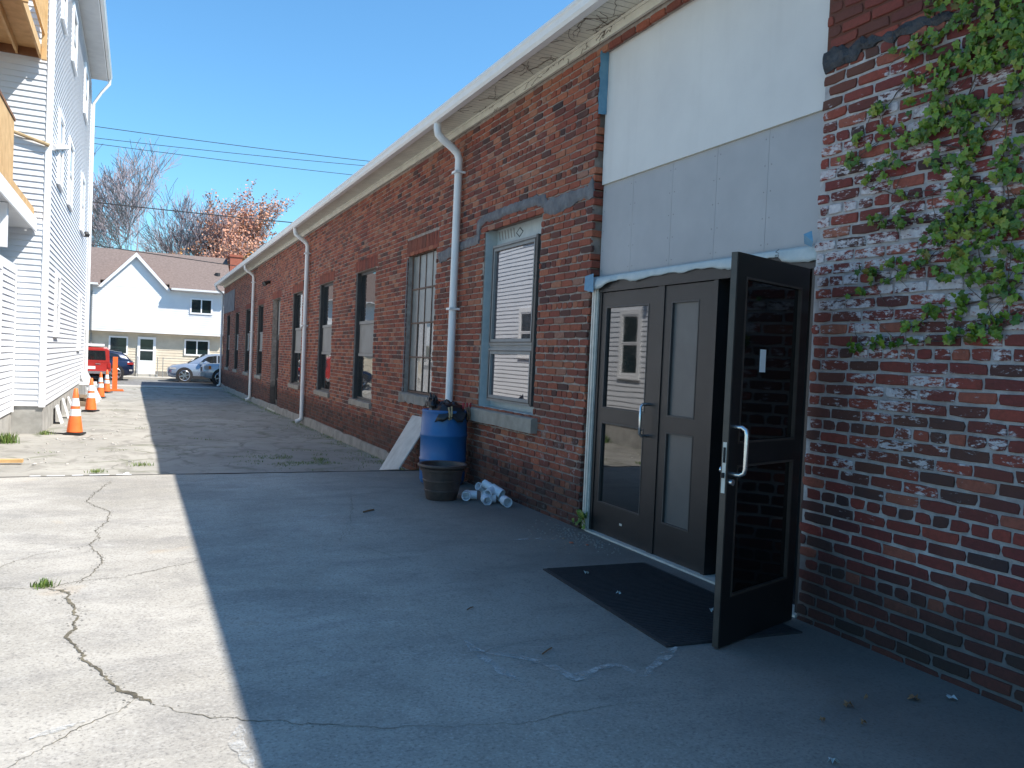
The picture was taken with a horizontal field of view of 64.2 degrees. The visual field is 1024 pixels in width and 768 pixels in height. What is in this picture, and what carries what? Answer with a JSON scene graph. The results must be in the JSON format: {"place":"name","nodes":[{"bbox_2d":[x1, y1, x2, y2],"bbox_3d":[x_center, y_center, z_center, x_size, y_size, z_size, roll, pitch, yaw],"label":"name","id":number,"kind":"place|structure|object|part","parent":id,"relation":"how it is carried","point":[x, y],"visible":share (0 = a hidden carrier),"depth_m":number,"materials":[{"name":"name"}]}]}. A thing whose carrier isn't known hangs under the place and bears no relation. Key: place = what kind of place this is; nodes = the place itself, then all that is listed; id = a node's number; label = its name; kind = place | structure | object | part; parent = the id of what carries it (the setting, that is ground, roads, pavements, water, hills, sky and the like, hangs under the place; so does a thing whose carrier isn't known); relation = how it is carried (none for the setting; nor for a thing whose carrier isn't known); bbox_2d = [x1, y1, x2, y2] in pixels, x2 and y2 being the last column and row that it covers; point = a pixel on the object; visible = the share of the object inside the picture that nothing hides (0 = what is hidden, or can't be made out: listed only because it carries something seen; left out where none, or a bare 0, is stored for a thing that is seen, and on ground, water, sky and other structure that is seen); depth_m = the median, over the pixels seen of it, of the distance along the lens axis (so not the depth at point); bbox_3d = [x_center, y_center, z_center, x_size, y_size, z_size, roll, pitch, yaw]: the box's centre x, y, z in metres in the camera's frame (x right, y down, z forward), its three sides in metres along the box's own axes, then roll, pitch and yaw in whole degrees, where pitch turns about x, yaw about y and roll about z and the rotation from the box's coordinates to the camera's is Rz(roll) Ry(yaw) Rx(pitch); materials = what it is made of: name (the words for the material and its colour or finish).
{"place":"outdoors","nodes":[
{"label":"outdoors","id":0,"kind":"place"},
{"bbox_2d":[123,376,173,377],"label":"sidewalk","id":1,"kind":"structure","parent":0,"point":[149,376],"depth_m":47.59,"materials":[{"name":"concrete"}]},
{"bbox_2d":[136,356,191,376],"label":"pipe fence","id":2,"kind":"object","parent":1,"relation":"on","point":[157,364],"visible":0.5,"depth_m":48.27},
{"bbox_2d":[93,378,219,386],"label":"street","id":3,"kind":"structure","parent":0,"point":[163,382],"depth_m":43.42,"materials":[{"name":"asphalt"}]},
{"bbox_2d":[84,343,111,382],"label":"red offroader","id":4,"kind":"object","parent":3,"relation":"on","point":[98,360],"visible":0.38,"depth_m":40.47,"materials":[{"name":"paint"}]},
{"bbox_2d":[84,350,105,359],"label":"rear window","id":5,"kind":"structure","parent":4,"relation":"in","point":[92,354],"depth_m":40.38,"materials":[{"name":"black glass"}]},
{"bbox_2d":[89,349,133,380],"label":"parked car","id":6,"kind":"object","parent":3,"relation":"on","point":[125,365],"visible":0.2,"depth_m":43.75,"materials":[{"name":"blue paint"}]},
{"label":"side window","id":7,"kind":"part","parent":6,"relation":"part of","materials":[{"name":"black glass"}]},
{"bbox_2d":[167,354,219,381],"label":"parked car","id":8,"kind":"object","parent":3,"relation":"on","point":[186,372],"visible":0.5,"depth_m":45.15,"materials":[{"name":"silver metal"}]},
{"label":"side window","id":9,"kind":"part","parent":8,"relation":"part of","materials":[{"name":"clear glass"}]},
{"bbox_2d":[95,384,222,389],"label":"sidewalk","id":10,"kind":"structure","parent":0,"point":[176,387],"depth_m":40.57,"materials":[{"name":"concrete"}]},
{"bbox_2d":[0,387,417,477],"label":"driveway","id":11,"kind":"structure","parent":0,"point":[196,416],"depth_m":16.06,"materials":[{"name":"concrete"}]},
{"bbox_2d":[0,432,19,443],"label":"grass tuft","id":12,"kind":"object","parent":11,"relation":"on","point":[5,439],"visible":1,"depth_m":14.77,"materials":[{"name":"plant"}]},
{"bbox_2d":[0,459,23,462],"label":"timber","id":13,"kind":"object","parent":11,"relation":"on","point":[11,460],"visible":1,"depth_m":12.16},
{"bbox_2d":[36,430,55,434],"bbox_3d":[-9.348,0.970,16.369,0.401,0.120,0.330,2,2,-25],"label":"grass tuft","id":14,"kind":"object","parent":11,"relation":"on","point":[45,433],"visible":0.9,"depth_m":16.35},
{"bbox_2d":[55,405,62,423],"bbox_3d":[-10.560,0.711,19.058,0.145,0.420,0.550,2,2,-25],"label":"white board","id":15,"kind":"object","parent":11,"relation":"on","point":[59,414],"visible":1,"depth_m":18.94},
{"bbox_2d":[62,398,68,417],"bbox_3d":[-11.259,0.611,20.604,0.165,0.500,0.350,2,2,-25],"label":"white board","id":16,"kind":"object","parent":11,"relation":"on","point":[65,407],"visible":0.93,"depth_m":20.48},
{"bbox_2d":[63,388,85,434],"bbox_3d":[-8.926,0.556,16.689,0.332,0.942,0.332,2,2,-8],"label":"traffic cone","id":17,"kind":"object","parent":11,"relation":"on","point":[74,426],"visible":1,"depth_m":16.61,"materials":[{"name":"plastic"}]},
{"bbox_2d":[78,394,86,406],"bbox_3d":[-13.306,0.505,25.375,0.483,0.380,0.728,2,2,-25],"label":"scrap wood","id":18,"kind":"object","parent":11,"relation":"on","point":[82,399],"visible":0.33,"depth_m":25.26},
{"bbox_2d":[27,409,142,464],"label":"litter","id":19,"kind":"object","parent":11,"relation":"on","point":[90,438],"visible":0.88,"depth_m":15.34,"materials":[{"name":"paper"}]},
{"bbox_2d":[79,370,100,402],"bbox_3d":[-14.533,0.074,27.916,0.899,1.077,2.043,2,2,-25],"label":"barricade","id":20,"kind":"object","parent":11,"relation":"on","point":[85,377],"visible":0.68,"depth_m":27.18,"materials":[{"name":"plastic"}]},
{"bbox_2d":[82,378,99,411],"bbox_3d":[-11.939,0.300,23.169,0.332,0.942,0.332,3,2,3],"label":"traffic cone","id":21,"kind":"object","parent":11,"relation":"on","point":[90,405],"visible":1,"depth_m":23.09,"materials":[{"name":"plastic"}]},
{"bbox_2d":[84,468,107,472],"bbox_3d":[-5.952,1.234,11.689,0.317,0.060,0.292,2,2,-25],"label":"grass tuft","id":22,"kind":"object","parent":11,"relation":"on","point":[96,470],"visible":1,"depth_m":11.67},
{"bbox_2d":[97,372,105,397],"bbox_3d":[-15.141,0.032,30.056,0.332,0.942,0.332,2,2,-14],"label":"traffic cone","id":23,"kind":"object","parent":11,"relation":"on","point":[100,388],"visible":0.93,"depth_m":29.99,"materials":[{"name":"plastic"}]},
{"bbox_2d":[104,370,110,392],"bbox_3d":[-16.864,-0.122,33.994,0.332,0.942,0.332,3,2,9],"label":"traffic cone","id":24,"kind":"object","parent":11,"relation":"on","point":[106,385],"visible":0.97,"depth_m":33.92,"materials":[{"name":"plastic"}]},
{"bbox_2d":[110,357,123,390],"bbox_3d":[-17.294,-0.445,35.654,0.670,1.481,0.500,2,2,-25],"label":"delineator post","id":25,"kind":"object","parent":11,"relation":"on","point":[114,373],"visible":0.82,"depth_m":35.62,"materials":[{"name":"plastic"}]},
{"bbox_2d":[126,461,153,466],"bbox_3d":[-5.732,1.228,12.623,0.420,0.060,0.423,2,2,-25],"label":"grass tuft","id":26,"kind":"object","parent":11,"relation":"on","point":[144,464],"visible":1,"depth_m":12.60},
{"bbox_2d":[23,470,408,476],"bbox_3d":[-7.236,1.149,9.760,13.100,0.181,0.968,2,2,-25],"label":"asphalt strip","id":27,"kind":"object","parent":11,"relation":"on","point":[207,473],"visible":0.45,"depth_m":10.92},
{"bbox_2d":[47,472,131,475],"bbox_3d":[-5.684,1.200,10.793,1.188,0.030,0.179,2,2,-25],"label":"broken strip","id":28,"kind":"object","parent":27,"relation":"on","point":[126,473],"visible":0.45,"depth_m":10.85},
{"bbox_2d":[379,415,421,469],"bbox_3d":[-1.630,0.934,12.471,0.565,0.880,1.080,2,2,-25],"label":"leaning board","id":29,"kind":"object","parent":27,"relation":"on","point":[405,443],"visible":0.79,"depth_m":12.46,"materials":[{"name":"wood"}]},
{"bbox_2d":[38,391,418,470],"bbox_3d":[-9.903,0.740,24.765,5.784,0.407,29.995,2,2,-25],"label":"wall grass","id":30,"kind":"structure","parent":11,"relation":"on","point":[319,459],"depth_m":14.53,"materials":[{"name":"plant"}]},
{"bbox_2d":[198,363,221,384],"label":"parked car","id":31,"kind":"object","parent":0,"point":[210,371],"visible":0.23,"depth_m":43.32,"materials":[{"name":"grey paint"}]},
{"bbox_2d":[88,0,573,254],"label":"sky","id":32,"kind":"structure","parent":0,"point":[348,79],"materials":[{"name":"blue"}]},
{"bbox_2d":[0,470,1023,767],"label":"concrete slab","id":33,"kind":"structure","parent":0,"point":[298,598],"depth_m":4.53,"materials":[{"name":"concrete"}]},
{"bbox_2d":[30,577,61,589],"bbox_3d":[-3.131,1.333,5.492,0.191,0.060,0.153,2,2,-25],"label":"grass tuft","id":34,"kind":"object","parent":33,"relation":"on","point":[44,583],"visible":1,"depth_m":5.47,"materials":[{"name":"plant"}]},
{"bbox_2d":[30,723,73,737],"bbox_3d":[-1.930,1.465,3.470,0.049,0.001,0.224,4,2,33],"label":"chalk mark","id":35,"kind":"object","parent":33,"relation":"on","point":[61,727],"visible":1,"depth_m":3.46,"materials":[{"name":"grey"}]},
{"bbox_2d":[9,701,131,766],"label":"crack","id":36,"kind":"object","parent":33,"relation":"on","point":[72,730],"visible":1,"depth_m":3.46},
{"bbox_2d":[81,482,110,581],"bbox_3d":[-3.931,1.263,7.705,0.256,0.001,4.655,2,2,-25],"label":"crack","id":37,"kind":"object","parent":33,"relation":"on","point":[98,537],"visible":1,"depth_m":6.82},
{"bbox_2d":[2,561,193,588],"bbox_3d":[-2.866,1.363,5.795,1.427,0.001,0.188,1,2,-44],"label":"crack","id":38,"kind":"object","parent":33,"relation":"on","point":[104,578],"visible":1,"depth_m":5.73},
{"bbox_2d":[51,589,155,704],"bbox_3d":[-2.395,1.417,4.569,0.185,0.001,2.224,1,2,-38],"label":"crack","id":39,"kind":"object","parent":33,"relation":"on","point":[134,694],"visible":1,"depth_m":4.25,"materials":[{"name":"concrete"}]},
{"bbox_2d":[4,481,352,765],"bbox_3d":[-3.290,1.327,6.367,1.420,0.008,7.470,1,2,-33],"label":"crack rubble","id":40,"kind":"object","parent":33,"relation":"on","point":[164,705],"visible":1,"depth_m":4.28,"materials":[{"name":"concrete"}]},
{"bbox_2d":[231,724,254,767],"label":"chalk mark","id":41,"kind":"object","parent":33,"relation":"on","point":[244,745],"visible":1,"depth_m":3.38,"materials":[{"name":"grey"}]},
{"bbox_2d":[159,705,361,726],"bbox_3d":[-1.151,1.497,3.651,0.986,0.001,0.074,3,2,7],"label":"crack","id":42,"kind":"object","parent":33,"relation":"on","point":[264,720],"visible":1,"depth_m":3.64,"materials":[{"name":"concrete"}]},
{"bbox_2d":[418,460,467,500],"bbox_3d":[-0.823,1.140,9.591,0.586,0.419,0.586,2,2,-25],"label":"flower pot","id":43,"kind":"object","parent":33,"relation":"on","point":[442,479],"visible":1,"depth_m":9.41,"materials":[{"name":"brown plastic"}]},
{"bbox_2d":[419,408,467,483],"bbox_3d":[-0.909,0.824,10.803,0.628,0.975,0.628,2,2,-25],"label":"plastic barrel","id":44,"kind":"object","parent":33,"relation":"on","point":[446,440],"visible":0.72,"depth_m":10.54,"materials":[{"name":"plastic"}]},
{"bbox_2d":[428,399,467,422],"bbox_3d":[-0.851,0.359,10.773,0.566,0.312,0.654,2,2,-25],"label":"black sheet","id":45,"kind":"object","parent":44,"relation":"on","point":[459,415],"visible":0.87,"depth_m":10.55,"materials":[{"name":"plastic"}]},
{"bbox_2d":[424,392,438,406],"bbox_3d":[-1.042,0.203,10.734,0.191,0.197,0.286,2,2,-25],"label":"black rag","id":46,"kind":"object","parent":45,"relation":"on","point":[431,400],"visible":0.98,"depth_m":10.68,"materials":[{"name":"fabric"}]},
{"bbox_2d":[448,406,452,419],"bbox_3d":[-0.791,0.377,10.511,0.068,0.178,0.074,2,2,-25],"label":"clamp","id":47,"kind":"object","parent":44,"relation":"attached to","point":[450,413],"visible":1,"depth_m":10.49,"materials":[{"name":"beige metal"}]},
{"bbox_2d":[462,403,471,419],"bbox_3d":[-0.590,0.358,10.720,0.135,0.220,0.087,2,2,-25],"label":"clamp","id":48,"kind":"object","parent":44,"relation":"attached to","point":[468,412],"visible":1,"depth_m":10.71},
{"bbox_2d":[462,490,476,500],"bbox_3d":[-0.502,1.306,9.584,0.175,0.111,0.185,3,2,0],"label":"pipe fitting","id":49,"kind":"object","parent":33,"relation":"on","point":[467,495],"visible":1,"depth_m":9.57,"materials":[{"name":"white plastic"}]},
{"bbox_2d":[475,482,486,494],"bbox_3d":[-0.315,1.272,9.686,0.103,0.171,0.260,-22,-32,37],"label":"pipe fitting","id":50,"kind":"object","parent":33,"relation":"on","point":[479,487],"visible":0.29,"depth_m":9.63,"materials":[{"name":"white plastic"}]},
{"bbox_2d":[481,494,495,504],"bbox_3d":[-0.272,1.324,9.399,0.175,0.111,0.185,2,7,-15],"label":"pipe fitting","id":51,"kind":"object","parent":33,"relation":"on","point":[486,499],"visible":1,"depth_m":9.39,"materials":[{"name":"white plastic"}]},
{"bbox_2d":[481,479,504,497],"bbox_3d":[-0.253,1.226,9.474,0.290,0.111,0.205,28,27,32],"label":"pipe fitting","id":52,"kind":"object","parent":51,"relation":"on","point":[496,490],"visible":0.98,"depth_m":9.45,"materials":[{"name":"white plastic"}]},
{"bbox_2d":[333,701,646,728],"bbox_3d":[-0.041,1.543,3.763,1.523,0.001,0.133,2,2,-16],"label":"crack","id":53,"kind":"object","parent":33,"relation":"on","point":[481,724],"visible":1,"depth_m":3.69,"materials":[{"name":"concrete"}]},
{"bbox_2d":[464,640,516,678],"bbox_3d":[-0.123,1.517,4.458,0.089,0.001,0.726,2,2,-26],"label":"chalk mark","id":54,"kind":"object","parent":33,"relation":"on","point":[496,668],"visible":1,"depth_m":4.41,"materials":[{"name":"grey"}]},
{"bbox_2d":[500,495,511,506],"bbox_3d":[-0.074,1.332,9.294,0.111,0.110,0.160,2,5,-20],"label":"pipe fitting","id":55,"kind":"object","parent":33,"relation":"on","point":[505,501],"visible":1,"depth_m":9.27,"materials":[{"name":"white plastic"}]},
{"bbox_2d":[422,629,628,657],"bbox_3d":[0.126,1.521,4.816,1.488,0.001,0.065,2,2,-29],"label":"crack","id":56,"kind":"object","parent":33,"relation":"on","point":[550,638],"visible":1,"depth_m":4.93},
{"bbox_2d":[515,519,620,554],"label":"mortar crumbs","id":57,"kind":"object","parent":33,"relation":"on","point":[571,538],"visible":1,"depth_m":7.83,"materials":[{"name":"concrete"}]},
{"bbox_2d":[572,509,588,528],"bbox_3d":[0.699,1.349,8.107,0.130,0.208,0.264,2,2,-25],"label":"corner weed","id":58,"kind":"object","parent":33,"relation":"on","point":[581,515],"visible":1,"depth_m":8.10,"materials":[{"name":"green plant"}]},
{"bbox_2d":[488,646,677,680],"bbox_3d":[0.456,1.541,4.499,1.162,0.001,0.450,2,2,-12],"label":"chalk mark","id":59,"kind":"object","parent":33,"relation":"on","point":[593,670],"visible":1,"depth_m":4.45,"materials":[{"name":"grey"}]},
{"bbox_2d":[543,562,801,647],"bbox_3d":[1.016,1.526,5.839,1.040,0.014,1.860,2,2,-25],"label":"door mat","id":60,"kind":"object","parent":33,"relation":"on","point":[663,608],"depth_m":5.76,"materials":[{"name":"black rubber"}]},
{"bbox_2d":[827,757,838,763],"bbox_3d":[1.365,1.598,3.479,0.055,0.027,0.045,2,2,-11],"label":"plastic scrap","id":61,"kind":"object","parent":33,"relation":"on","point":[833,759],"visible":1,"depth_m":3.47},
{"bbox_2d":[907,694,919,699],"bbox_3d":[2.061,1.608,4.198,0.071,0.029,0.065,2,2,-25],"label":"dry leaf","id":62,"kind":"object","parent":33,"relation":"on","point":[911,696],"visible":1,"depth_m":4.20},
{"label":"rear yard","id":63,"kind":"structure","parent":0,"visible":0},
{"bbox_2d":[92,173,129,248],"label":"bare tree","id":64,"kind":"object","parent":63,"relation":"on","point":[106,221],"visible":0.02,"depth_m":77.03,"materials":[{"name":"brown plant"}]},
{"bbox_2d":[88,131,181,250],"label":"bare tree","id":65,"kind":"object","parent":63,"relation":"on","point":[119,191],"visible":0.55,"depth_m":67.30,"materials":[{"name":"grey plant"}]},
{"bbox_2d":[85,247,228,376],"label":"townhouse","id":66,"kind":"structure","parent":63,"relation":"on","point":[148,309],"depth_m":48.81,"materials":[{"name":"paint"}]},
{"bbox_2d":[108,336,127,354],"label":"window","id":67,"kind":"structure","parent":66,"relation":"in","point":[115,342],"depth_m":48.10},
{"bbox_2d":[137,337,155,373],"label":"front door","id":68,"kind":"structure","parent":66,"relation":"in","point":[146,347],"depth_m":48.70,"materials":[{"name":"wood"}]},
{"bbox_2d":[184,339,209,355],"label":"window","id":69,"kind":"structure","parent":66,"relation":"in","point":[191,347],"depth_m":49.86,"materials":[{"name":"glass"}]},
{"bbox_2d":[190,298,212,314],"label":"window","id":70,"kind":"structure","parent":66,"relation":"in","point":[197,305],"depth_m":49.47,"materials":[{"name":"plastic"}]},
{"bbox_2d":[134,178,245,256],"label":"bare tree","id":71,"kind":"object","parent":63,"relation":"on","point":[188,240],"visible":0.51,"depth_m":77.68,"materials":[{"name":"grey plant"}]},
{"bbox_2d":[192,203,271,254],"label":"budding tree","id":72,"kind":"object","parent":63,"relation":"on","point":[251,229],"visible":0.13,"depth_m":78.99,"materials":[{"name":"orange plant"}]},
{"bbox_2d":[228,254,242,271],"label":"brick chimney","id":73,"kind":"object","parent":63,"relation":"on","point":[236,260],"visible":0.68,"depth_m":53.05,"materials":[{"name":"brick"}]},
{"bbox_2d":[190,179,299,263],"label":"budding tree","id":74,"kind":"object","parent":63,"relation":"on","point":[222,249],"visible":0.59,"depth_m":76.77,"materials":[{"name":"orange plant"}]},
{"label":"ground","id":75,"kind":"structure","parent":0,"visible":0},
{"bbox_2d":[0,0,112,436],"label":"white house","id":76,"kind":"structure","parent":75,"relation":"on","point":[55,57],"depth_m":16.39,"materials":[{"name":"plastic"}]},
{"bbox_2d":[0,261,2,356],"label":"window","id":77,"kind":"structure","parent":76,"relation":"in","point":[1,263],"depth_m":14.20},
{"bbox_2d":[53,271,60,336],"bbox_3d":[-10.199,-1.769,18.334,0.075,1.435,1.010,2,2,-25],"label":"window","id":78,"kind":"structure","parent":76,"relation":"in","point":[56,333],"depth_m":18.11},
{"bbox_2d":[56,108,64,192],"bbox_3d":[-9.979,-5.142,18.081,0.075,1.605,1.160,2,2,-25],"label":"window","id":79,"kind":"structure","parent":76,"relation":"in","point":[61,125],"depth_m":18.04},
{"bbox_2d":[60,0,67,35],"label":"window","id":80,"kind":"structure","parent":76,"relation":"in","point":[64,7],"depth_m":18.02,"materials":[{"name":"white"}]},
{"bbox_2d":[67,136,74,211],"bbox_3d":[-11.208,-5.310,20.757,0.075,1.685,1.360,2,2,-25],"label":"window","id":81,"kind":"structure","parent":76,"relation":"in","point":[70,171],"depth_m":20.69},
{"bbox_2d":[71,2,77,76],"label":"window","id":82,"kind":"structure","parent":76,"relation":"in","point":[74,42],"depth_m":20.64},
{"bbox_2d":[76,294,81,350],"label":"window","id":83,"kind":"structure","parent":76,"relation":"in","point":[79,321],"depth_m":25.22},
{"bbox_2d":[79,172,85,235],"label":"window","id":84,"kind":"structure","parent":76,"relation":"in","point":[83,183],"depth_m":25.24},
{"bbox_2d":[83,62,88,124],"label":"window","id":85,"kind":"structure","parent":76,"relation":"in","point":[86,76],"depth_m":25.33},
{"bbox_2d":[90,376,209,380],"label":"kerb","id":86,"kind":"structure","parent":75,"relation":"on","point":[146,378],"depth_m":46.39,"materials":[{"name":"concrete"}]},
{"bbox_2d":[214,0,1023,711],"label":"brick building","id":87,"kind":"structure","parent":75,"relation":"on","point":[608,282],"depth_m":6.58,"materials":[{"name":"brick"}]},
{"bbox_2d":[226,316,229,366],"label":"window","id":88,"kind":"structure","parent":87,"relation":"in","point":[228,330],"depth_m":41.05,"materials":[{"name":"black glass"}]},
{"bbox_2d":[234,313,238,368],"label":"window","id":89,"kind":"structure","parent":87,"relation":"in","point":[237,314],"depth_m":37.60,"materials":[{"name":"black glass"}]},
{"bbox_2d":[245,310,249,371],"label":"window","id":90,"kind":"structure","parent":87,"relation":"in","point":[248,311],"depth_m":34.00,"materials":[{"name":"black glass"}]},
{"bbox_2d":[257,305,263,374],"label":"window","id":91,"kind":"structure","parent":87,"relation":"in","point":[261,308],"depth_m":30.59,"materials":[{"name":"black glass"}]},
{"bbox_2d":[262,280,270,286],"bbox_3d":[-8.406,-3.435,27.818,0.318,0.217,0.311,3,2,23],"label":"flood light","id":92,"kind":"object","parent":87,"relation":"attached to","point":[264,283],"visible":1,"depth_m":27.72,"materials":[{"name":"black plastic"}]},
{"bbox_2d":[274,299,280,404],"bbox_3d":[-7.577,-0.971,26.667,0.122,3.596,1.574,2,2,-25],"label":"side door","id":93,"kind":"structure","parent":87,"relation":"in","point":[278,312],"depth_m":27.25,"materials":[{"name":"brown glass"}]},
{"bbox_2d":[291,292,302,383],"bbox_3d":[-6.014,-1.290,23.128,0.125,2.586,1.514,2,2,-25],"label":"window","id":94,"kind":"structure","parent":87,"relation":"in","point":[297,321],"depth_m":23.59,"materials":[{"name":"black glass"}]},
{"bbox_2d":[318,283,333,390],"bbox_3d":[-4.420,-1.124,19.661,0.125,2.586,1.514,2,2,-25],"label":"window","id":95,"kind":"structure","parent":87,"relation":"in","point":[326,311],"depth_m":20.04,"materials":[{"name":"clear glass"}]},
{"bbox_2d":[353,269,375,401],"bbox_3d":[-2.876,-0.963,16.302,0.125,2.586,1.514,2,2,-25],"label":"window","id":96,"kind":"structure","parent":87,"relation":"in","point":[366,288],"depth_m":16.59,"materials":[{"name":"clear glass"}]},
{"bbox_2d":[408,248,436,394],"bbox_3d":[-1.404,-0.985,13.100,0.035,2.296,1.394,2,2,-25],"label":"window","id":97,"kind":"structure","parent":87,"relation":"in","point":[424,266],"depth_m":13.20,"materials":[{"name":"glass"}]},
{"bbox_2d":[486,233,540,406],"bbox_3d":[0.020,-0.759,10.045,0.096,2.000,1.355,2,2,-25],"label":"window","id":98,"kind":"structure","parent":87,"relation":"in","point":[515,264],"depth_m":10.01,"materials":[{"name":"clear glass"}]},
{"bbox_2d":[458,1,624,112],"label":"dead creeper","id":99,"kind":"object","parent":87,"relation":"attached to","point":[565,53],"visible":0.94,"depth_m":8.17,"materials":[{"name":"plant"}]},
{"bbox_2d":[592,287,657,550],"bbox_3d":[1.015,0.294,7.615,0.152,2.338,0.952,2,2,-25],"label":"door","id":100,"kind":"structure","parent":87,"relation":"in","point":[629,317],"depth_m":7.63,"materials":[{"name":"glass"}]},
{"bbox_2d":[653,281,713,572],"bbox_3d":[1.440,0.335,6.814,0.049,2.338,0.660,2,2,-25],"label":"door","id":101,"kind":"structure","parent":87,"relation":"in","point":[688,318],"depth_m":6.81,"materials":[{"name":"brown metal"}]},
{"bbox_2d":[712,252,809,647],"bbox_3d":[1.593,0.400,5.088,0.926,2.333,0.170,1,2,-44],"label":"door","id":102,"kind":"structure","parent":87,"relation":"in","point":[759,469],"depth_m":5.07,"materials":[{"name":"black metal"}]},
{"bbox_2d":[836,0,1023,364],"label":"ivy","id":103,"kind":"object","parent":87,"relation":"attached to","point":[1005,29],"visible":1,"depth_m":4.42,"materials":[{"name":"green plant"}]},
{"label":"utility pole","id":104,"kind":"object","parent":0,"visible":0},
{"bbox_2d":[95,126,369,161],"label":"power line","id":105,"kind":"object","parent":104,"relation":"attached to","point":[229,144],"visible":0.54,"depth_m":43.16,"materials":[{"name":"rubber"}]},
{"bbox_3d":[-35.313,-7.577,34.079,0.309,14.200,2.200,2,2,-25],"label":"utility pole","id":106,"kind":"object","parent":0,"visible":0},
{"bbox_2d":[91,244,235,265],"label":"power line","id":107,"kind":"object","parent":106,"relation":"attached to","point":[163,255],"visible":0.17,"depth_m":42.07,"materials":[{"name":"rubber"}]},
{"bbox_2d":[92,201,291,222],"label":"power line","id":108,"kind":"object","parent":106,"relation":"attached to","point":[191,212],"visible":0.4,"depth_m":42.53,"materials":[{"name":"rubber"}]},
{"bbox_2d":[94,143,350,174],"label":"power line","id":109,"kind":"object","parent":106,"relation":"attached to","point":[220,159],"visible":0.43,"depth_m":42.99,"materials":[{"name":"rubber"}]},
{"bbox_2d":[98,138,363,165],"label":"power line","id":110,"kind":"object","parent":106,"relation":"attached to","point":[226,152],"visible":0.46,"depth_m":43.12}
]}

